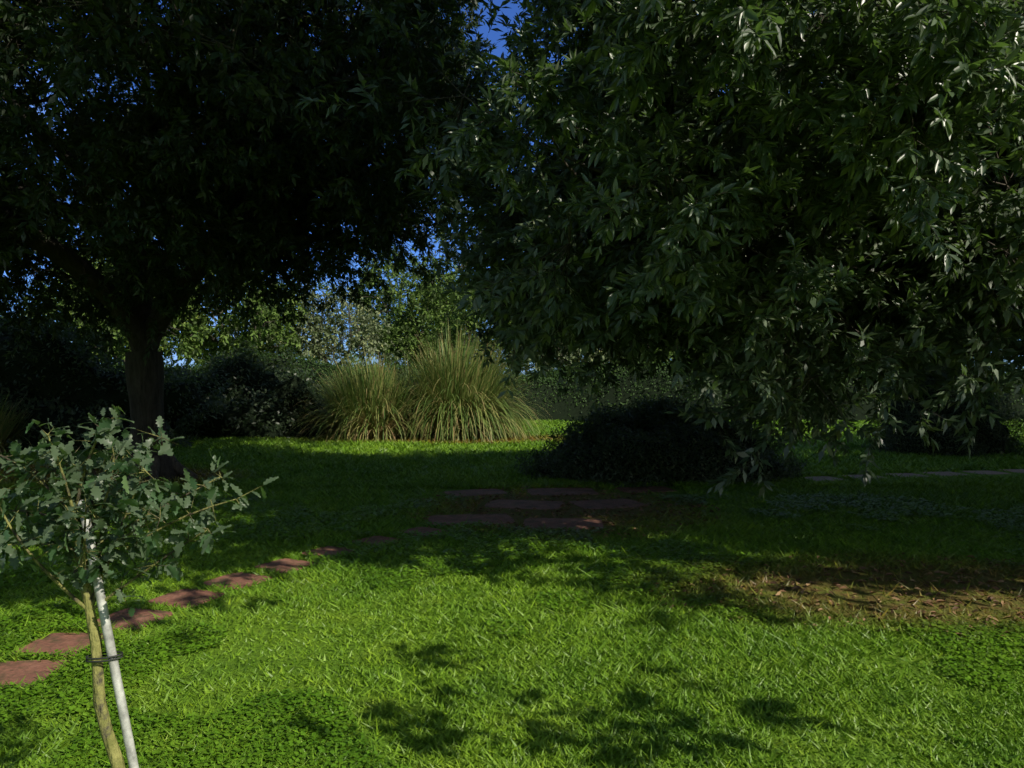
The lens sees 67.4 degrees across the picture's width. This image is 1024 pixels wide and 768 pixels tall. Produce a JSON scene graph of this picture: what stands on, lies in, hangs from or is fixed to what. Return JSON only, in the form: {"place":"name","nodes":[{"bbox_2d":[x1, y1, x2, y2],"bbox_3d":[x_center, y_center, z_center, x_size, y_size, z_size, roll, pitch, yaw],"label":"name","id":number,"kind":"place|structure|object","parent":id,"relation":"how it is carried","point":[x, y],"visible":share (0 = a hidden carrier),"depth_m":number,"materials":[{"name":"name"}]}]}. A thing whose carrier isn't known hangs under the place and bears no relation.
{"place":"outdoors","nodes":[
{"label":"outdoors","id":0,"kind":"place"},
{"bbox_2d":[21,226,225,368],"bbox_3d":[-17.659,-3.176,35.300,8.476,9.732,9.074,0,0,0],"label":"tree","id":1,"kind":"object","parent":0,"point":[182,350],"depth_m":33.82,"materials":[{"name":"green plant"}]},
{"bbox_2d":[168,250,336,365],"bbox_3d":[-13.747,-3.000,37.872,9.182,9.320,8.551,0,0,0],"label":"tree","id":2,"kind":"object","parent":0,"point":[224,338],"depth_m":36.66,"materials":[{"name":"green plant"}]},
{"bbox_2d":[204,312,308,361],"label":"olive tree","id":3,"kind":"object","parent":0,"point":[273,348],"depth_m":42.85,"materials":[{"name":"green plant"}]},
{"bbox_2d":[0,436,1023,767],"bbox_3d":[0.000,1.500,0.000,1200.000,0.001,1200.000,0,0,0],"label":"lawn ground","id":4,"kind":"structure","parent":0,"point":[820,584],"depth_m":4.53,"materials":[{"name":"green plant"}]},
{"bbox_2d":[0,393,52,452],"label":"bush","id":5,"kind":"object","parent":4,"relation":"on","point":[7,428],"depth_m":16.31,"materials":[{"name":"green plant"}]},
{"bbox_2d":[77,501,138,767],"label":"tree stake","id":6,"kind":"object","parent":4,"relation":"on","point":[115,673],"visible":0.73,"depth_m":2.18,"materials":[{"name":"white wood"}]},
{"bbox_2d":[2,225,218,364],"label":"tree","id":7,"kind":"object","parent":4,"relation":"on","point":[171,356],"depth_m":42.12,"materials":[{"name":"green plant"}]},
{"bbox_2d":[0,291,232,453],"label":"shrubs","id":8,"kind":"object","parent":4,"relation":"on","point":[118,397],"depth_m":17.49,"materials":[{"name":"green plant"}]},
{"bbox_2d":[0,405,278,767],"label":"sapling","id":9,"kind":"object","parent":4,"relation":"on","point":[46,528],"depth_m":2.17,"materials":[{"name":"green plant"}]},
{"bbox_2d":[73,565,123,662],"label":"sapling stake ties","id":10,"kind":"object","parent":9,"relation":"attached to","point":[121,655],"visible":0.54,"depth_m":2.18,"materials":[{"name":"grey"}]},
{"bbox_2d":[0,0,497,480],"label":"oak","id":11,"kind":"object","parent":4,"relation":"on","point":[145,386],"depth_m":11.11,"materials":[{"name":"green plant"}]},
{"bbox_2d":[127,454,200,479],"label":"oak roots","id":12,"kind":"object","parent":11,"relation":"attached to","point":[178,466],"visible":0.29,"depth_m":11.79,"materials":[{"name":"brown wood"}]},
{"bbox_2d":[0,0,522,365],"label":"oak leaves","id":13,"kind":"object","parent":11,"relation":"attached to","point":[202,18],"visible":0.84,"depth_m":8.83,"materials":[{"name":"green plant"}]},
{"bbox_2d":[164,337,336,438],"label":"shrubs","id":14,"kind":"object","parent":4,"relation":"on","point":[234,412],"depth_m":21.04,"materials":[{"name":"green plant"}]},
{"bbox_2d":[245,282,410,366],"bbox_3d":[-9.460,-2.037,40.911,8.230,7.450,7.442,0,0,0],"label":"olive tree","id":15,"kind":"object","parent":4,"relation":"on","point":[317,328],"depth_m":39.79,"materials":[{"name":"green plant"}]},
{"bbox_2d":[284,346,436,441],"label":"pampas grass","id":16,"kind":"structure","parent":4,"relation":"on","point":[354,409],"depth_m":20.18,"materials":[{"name":"green plant"}]},
{"bbox_2d":[370,352,442,439],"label":"pampas grass","id":17,"kind":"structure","parent":4,"relation":"on","point":[413,407],"depth_m":21.22,"materials":[{"name":"green plant"}]},
{"bbox_2d":[346,231,482,368],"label":"tree","id":18,"kind":"object","parent":4,"relation":"on","point":[405,284],"depth_m":48.33,"materials":[{"name":"green plant"}]},
{"bbox_2d":[370,255,473,367],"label":"tree","id":19,"kind":"object","parent":4,"relation":"on","point":[409,329],"depth_m":44.43,"materials":[{"name":"green plant"}]},
{"bbox_2d":[372,316,553,443],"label":"pampas grass","id":20,"kind":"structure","parent":4,"relation":"on","point":[463,394],"depth_m":20.38,"materials":[{"name":"green plant"}]},
{"bbox_2d":[419,274,540,372],"bbox_3d":[-0.904,-2.740,38.337,7.541,8.986,7.669,0,0,0],"label":"tree","id":21,"kind":"object","parent":4,"relation":"on","point":[458,323],"depth_m":37.10,"materials":[{"name":"green plant"}]},
{"bbox_2d":[0,493,1023,767],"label":"lawn clover leaves","id":22,"kind":"object","parent":4,"relation":"on","point":[1000,675],"visible":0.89,"depth_m":4.52,"materials":[{"name":"green plant"}]},
{"bbox_2d":[0,469,1023,688],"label":"stepping stones","id":23,"kind":"object","parent":4,"relation":"on","point":[13,671],"visible":0.54,"depth_m":6.78,"materials":[{"name":"brown stone"}]},
{"bbox_2d":[4,435,1023,639],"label":"dead leaf litter","id":24,"kind":"object","parent":4,"relation":"on","point":[926,602],"visible":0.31,"depth_m":5.99,"materials":[{"name":"brown plant"}]},
{"bbox_2d":[91,351,1023,421],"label":"garden hedge","id":25,"kind":"object","parent":4,"relation":"on","point":[561,410],"depth_m":29.88,"materials":[{"name":"green plant"}]},
{"bbox_2d":[512,389,810,487],"bbox_3d":[2.458,0.970,12.619,4.434,1.794,3.810,0,0,33],"label":"bush","id":26,"kind":"object","parent":4,"relation":"on","point":[653,407],"depth_m":11.66,"materials":[{"name":"green plant"}]},
{"bbox_2d":[613,344,711,365],"bbox_3d":[7.342,-2.319,39.149,7.119,8.004,7.694,0,0,0],"label":"tree","id":27,"kind":"object","parent":4,"relation":"on","point":[670,353],"depth_m":37.91,"materials":[{"name":"green plant"}]},
{"bbox_2d":[317,0,1023,484],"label":"oak","id":28,"kind":"object","parent":4,"relation":"on","point":[713,176],"depth_m":6.02,"materials":[{"name":"green plant"}]},
{"bbox_2d":[294,0,1023,497],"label":"oak leaves","id":29,"kind":"object","parent":28,"relation":"attached to","point":[944,328],"visible":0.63,"depth_m":6.27,"materials":[{"name":"green plant"}]},
{"bbox_2d":[431,0,1023,331],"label":"oak leaves","id":30,"kind":"object","parent":28,"relation":"attached to","point":[927,42],"visible":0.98,"depth_m":4.53,"materials":[{"name":"green plant"}]},
{"bbox_2d":[857,352,1023,457],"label":"shrub","id":31,"kind":"object","parent":4,"relation":"on","point":[1010,444],"depth_m":15.82,"materials":[{"name":"green plant"}]},
{"bbox_2d":[0,418,1023,488],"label":"lawn grass","id":32,"kind":"structure","parent":0,"point":[290,456],"depth_m":14.25,"materials":[{"name":"green plant"}]},
{"bbox_2d":[2,0,1023,373],"label":"sky","id":33,"kind":"structure","parent":0,"point":[510,12],"materials":[{"name":"blue"}]},
{"bbox_2d":[510,339,641,372],"bbox_3d":[2.974,-1.761,35.933,6.528,6.874,6.231,0,0,0],"label":"tree","id":34,"kind":"object","parent":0,"point":[573,355],"depth_m":34.94,"materials":[{"name":"green plant"}]}
]}

